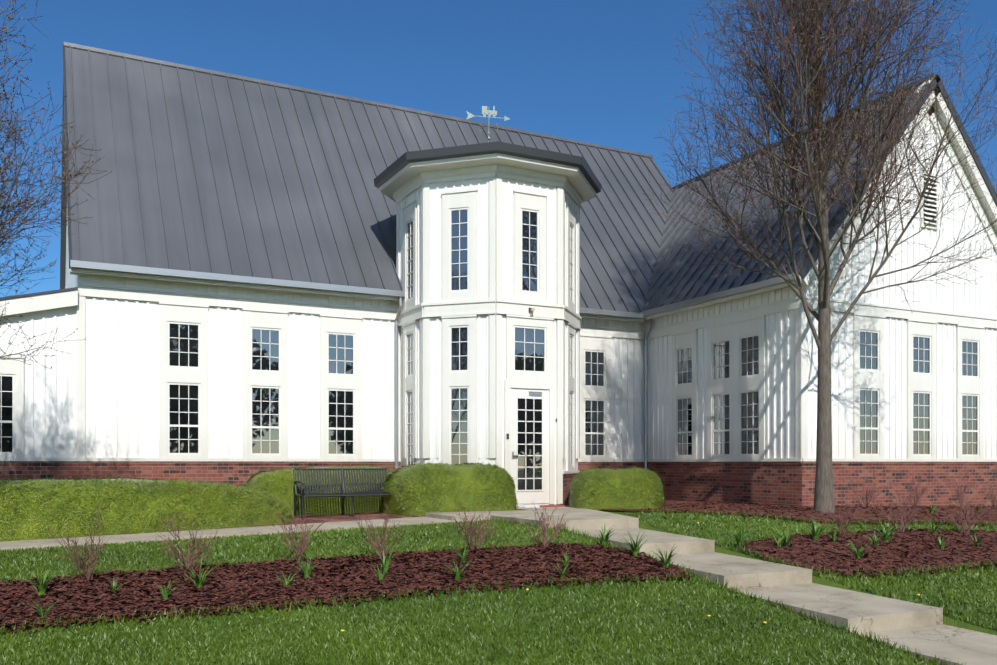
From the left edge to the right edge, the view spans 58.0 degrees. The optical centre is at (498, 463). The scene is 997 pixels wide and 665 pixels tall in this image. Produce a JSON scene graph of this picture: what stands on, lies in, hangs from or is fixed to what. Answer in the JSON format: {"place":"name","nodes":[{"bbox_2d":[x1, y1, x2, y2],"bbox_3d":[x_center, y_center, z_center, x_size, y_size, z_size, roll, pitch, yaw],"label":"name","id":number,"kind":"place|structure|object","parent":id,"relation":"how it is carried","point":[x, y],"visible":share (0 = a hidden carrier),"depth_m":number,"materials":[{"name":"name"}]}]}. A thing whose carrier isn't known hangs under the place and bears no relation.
{"place":"outdoors","nodes":[
{"label":"outdoors","id":0,"kind":"place"},
{"bbox_2d":[0,0,111,368],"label":"tree","id":1,"kind":"object","parent":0,"point":[16,187],"depth_m":12.15,"materials":[{"name":"brown plant"}]},
{"bbox_2d":[0,508,996,664],"bbox_3d":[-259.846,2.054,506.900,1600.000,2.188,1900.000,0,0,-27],"label":"ground","id":2,"kind":"structure","parent":0,"point":[950,621],"depth_m":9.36,"materials":[{"name":"green plant"}]},
{"bbox_2d":[0,474,292,541],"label":"hedge","id":3,"kind":"object","parent":2,"relation":"on","point":[33,533],"depth_m":14.51,"materials":[{"name":"green plant"}]},
{"bbox_2d":[117,512,424,534],"bbox_3d":[-11.548,1.157,13.784,25.220,0.478,4.060,0,0,-27],"label":"mulch bed","id":4,"kind":"object","parent":2,"relation":"on","point":[327,516],"visible":0.08,"depth_m":16.74,"materials":[{"name":"brown wood"}]},
{"bbox_2d":[243,462,394,516],"bbox_3d":[-3.566,0.560,18.693,3.511,1.193,1.557,0,0,-27],"label":"hedge","id":5,"kind":"object","parent":2,"relation":"on","point":[322,505],"depth_m":17.96,"materials":[{"name":"green plant"}]},
{"bbox_2d":[0,545,686,629],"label":"chips","id":6,"kind":"object","parent":2,"relation":"on","point":[295,590],"visible":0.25,"depth_m":10.40,"materials":[{"name":"brown wood"}]},
{"bbox_2d":[292,512,409,521],"bbox_3d":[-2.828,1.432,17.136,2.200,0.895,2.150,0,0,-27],"label":"paver pad","id":7,"kind":"object","parent":2,"relation":"on","point":[374,516],"visible":0.08,"depth_m":16.93,"materials":[{"name":"brick"}]},
{"bbox_2d":[293,468,391,517],"bbox_3d":[-2.940,0.553,17.465,1.980,0.921,0.720,0,0,-27],"label":"bench","id":8,"kind":"object","parent":7,"relation":"on","point":[343,493],"visible":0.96,"depth_m":17.55,"materials":[{"name":"black metal"}]},
{"bbox_2d":[379,460,518,515],"bbox_3d":[-1.015,0.495,18.047,2.587,1.186,2.090,0,0,-27],"label":"hedge","id":9,"kind":"object","parent":2,"relation":"on","point":[469,503],"depth_m":17.23,"materials":[{"name":"green plant"}]},
{"bbox_2d":[0,120,995,504],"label":"walls","id":10,"kind":"structure","parent":2,"relation":"on","point":[154,378],"depth_m":19.67,"materials":[{"name":"white"}]},
{"bbox_2d":[70,260,795,469],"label":"gutters","id":11,"kind":"object","parent":10,"relation":"attached to","point":[77,264],"visible":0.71,"depth_m":19.91,"materials":[{"name":"silver metal"}]},
{"bbox_2d":[5,46,931,312],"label":"roof","id":12,"kind":"structure","parent":10,"relation":"attached to","point":[89,242],"depth_m":21.88,"materials":[{"name":"metal"}]},
{"bbox_2d":[466,106,509,141],"bbox_3d":[-0.235,-7.860,21.133,1.049,1.120,0.430,0,0,-2],"label":"weathervane","id":13,"kind":"object","parent":12,"relation":"on","point":[485,111],"visible":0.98,"depth_m":21.13,"materials":[{"name":"grey metal"}]},
{"bbox_2d":[63,42,935,311],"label":"roof seams","id":14,"kind":"object","parent":12,"relation":"on","point":[290,87],"visible":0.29,"depth_m":23.25,"materials":[{"name":"grey metal"}]},
{"bbox_2d":[0,176,978,503],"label":"sash","id":15,"kind":"object","parent":10,"relation":"attached to","point":[532,496],"visible":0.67,"depth_m":19.57,"materials":[{"name":"paint"}]},
{"bbox_2d":[0,210,976,489],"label":"glass","id":16,"kind":"object","parent":15,"relation":"attached to","point":[268,402],"visible":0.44,"depth_m":19.55,"materials":[{"name":"glass"}]},
{"bbox_2d":[0,80,996,503],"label":"trim","id":17,"kind":"structure","parent":10,"relation":"attached to","point":[468,308],"depth_m":19.60,"materials":[{"name":"paint"}]},
{"bbox_2d":[0,44,996,438],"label":"dark trim","id":18,"kind":"structure","parent":17,"relation":"attached to","point":[402,162],"depth_m":19.23,"materials":[{"name":"grey metal"}]},
{"bbox_2d":[7,123,996,458],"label":"battens","id":19,"kind":"object","parent":10,"relation":"attached to","point":[571,201],"visible":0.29,"depth_m":19.90,"materials":[{"name":"white wood"}]},
{"bbox_2d":[0,506,996,664],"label":"concrete paths","id":20,"kind":"structure","parent":2,"relation":"on","point":[925,631],"depth_m":11.45,"materials":[{"name":"beige concrete"}]},
{"bbox_2d":[517,504,539,507],"bbox_3d":[0.626,0.885,18.834,0.574,0.050,0.303,0,0,39],"label":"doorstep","id":21,"kind":"object","parent":20,"relation":"on","point":[528,506],"visible":0.82,"depth_m":18.69,"materials":[{"name":"white concrete"}]},
{"bbox_2d":[540,505,569,506],"bbox_3d":[1.111,0.901,19.206,0.800,0.018,0.450,0,0,-27],"label":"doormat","id":22,"kind":"object","parent":20,"relation":"on","point":[554,505],"visible":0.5,"depth_m":19.21,"materials":[{"name":"red"}]},
{"bbox_2d":[0,461,996,506],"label":"brick base","id":23,"kind":"object","parent":2,"relation":"on","point":[786,483],"visible":0.27,"depth_m":20.16,"materials":[{"name":"brick"}]},
{"bbox_2d":[0,510,996,632],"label":"mulch spill","id":24,"kind":"object","parent":2,"relation":"on","point":[369,599],"visible":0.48,"depth_m":10.98,"materials":[{"name":"brown wood"}]},
{"bbox_2d":[16,504,996,618],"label":"daylilies","id":25,"kind":"object","parent":2,"relation":"on","point":[40,588],"visible":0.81,"depth_m":11.68,"materials":[{"name":"green plant"}]},
{"bbox_2d":[568,466,664,510],"bbox_3d":[2.470,0.510,19.252,2.380,1.000,2.533,0,0,-27],"label":"hedge","id":26,"kind":"object","parent":2,"relation":"on","point":[626,503],"depth_m":18.25,"materials":[{"name":"green plant"}]},
{"bbox_2d":[341,522,919,631],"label":"dandelions","id":27,"kind":"object","parent":2,"relation":"on","point":[765,622],"visible":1,"depth_m":9.45,"materials":[{"name":"yellow plant"}]},
{"bbox_2d":[601,499,996,524],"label":"mulch bed","id":28,"kind":"object","parent":2,"relation":"on","point":[814,514],"visible":0.25,"depth_m":17.76,"materials":[{"name":"brown wood"}]},
{"bbox_2d":[643,0,996,512],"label":"tree","id":29,"kind":"object","parent":2,"relation":"on","point":[836,54],"depth_m":16.96,"materials":[{"name":"brown plant"}]},
{"bbox_2d":[644,0,996,311],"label":"tree buds","id":30,"kind":"object","parent":29,"relation":"attached to","point":[839,70],"visible":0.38,"depth_m":16.76,"materials":[{"name":"brown plant"}]},
{"bbox_2d":[745,530,996,574],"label":"mulch bed","id":31,"kind":"object","parent":2,"relation":"on","point":[920,562],"visible":0.38,"depth_m":13.39,"materials":[{"name":"brown wood"}]},
{"bbox_2d":[0,501,996,626],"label":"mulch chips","id":32,"kind":"object","parent":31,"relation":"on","point":[520,561],"visible":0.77,"depth_m":10.99,"materials":[{"name":"brown wood"}]},
{"bbox_2d":[46,466,996,580],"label":"bed shrubs","id":33,"kind":"object","parent":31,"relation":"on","point":[90,560],"visible":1,"depth_m":12.22,"materials":[{"name":"brown plant"}]},
{"bbox_2d":[0,0,996,296],"label":"sky","id":34,"kind":"structure","parent":0,"point":[600,72],"materials":[{"name":"blue"}]}
]}

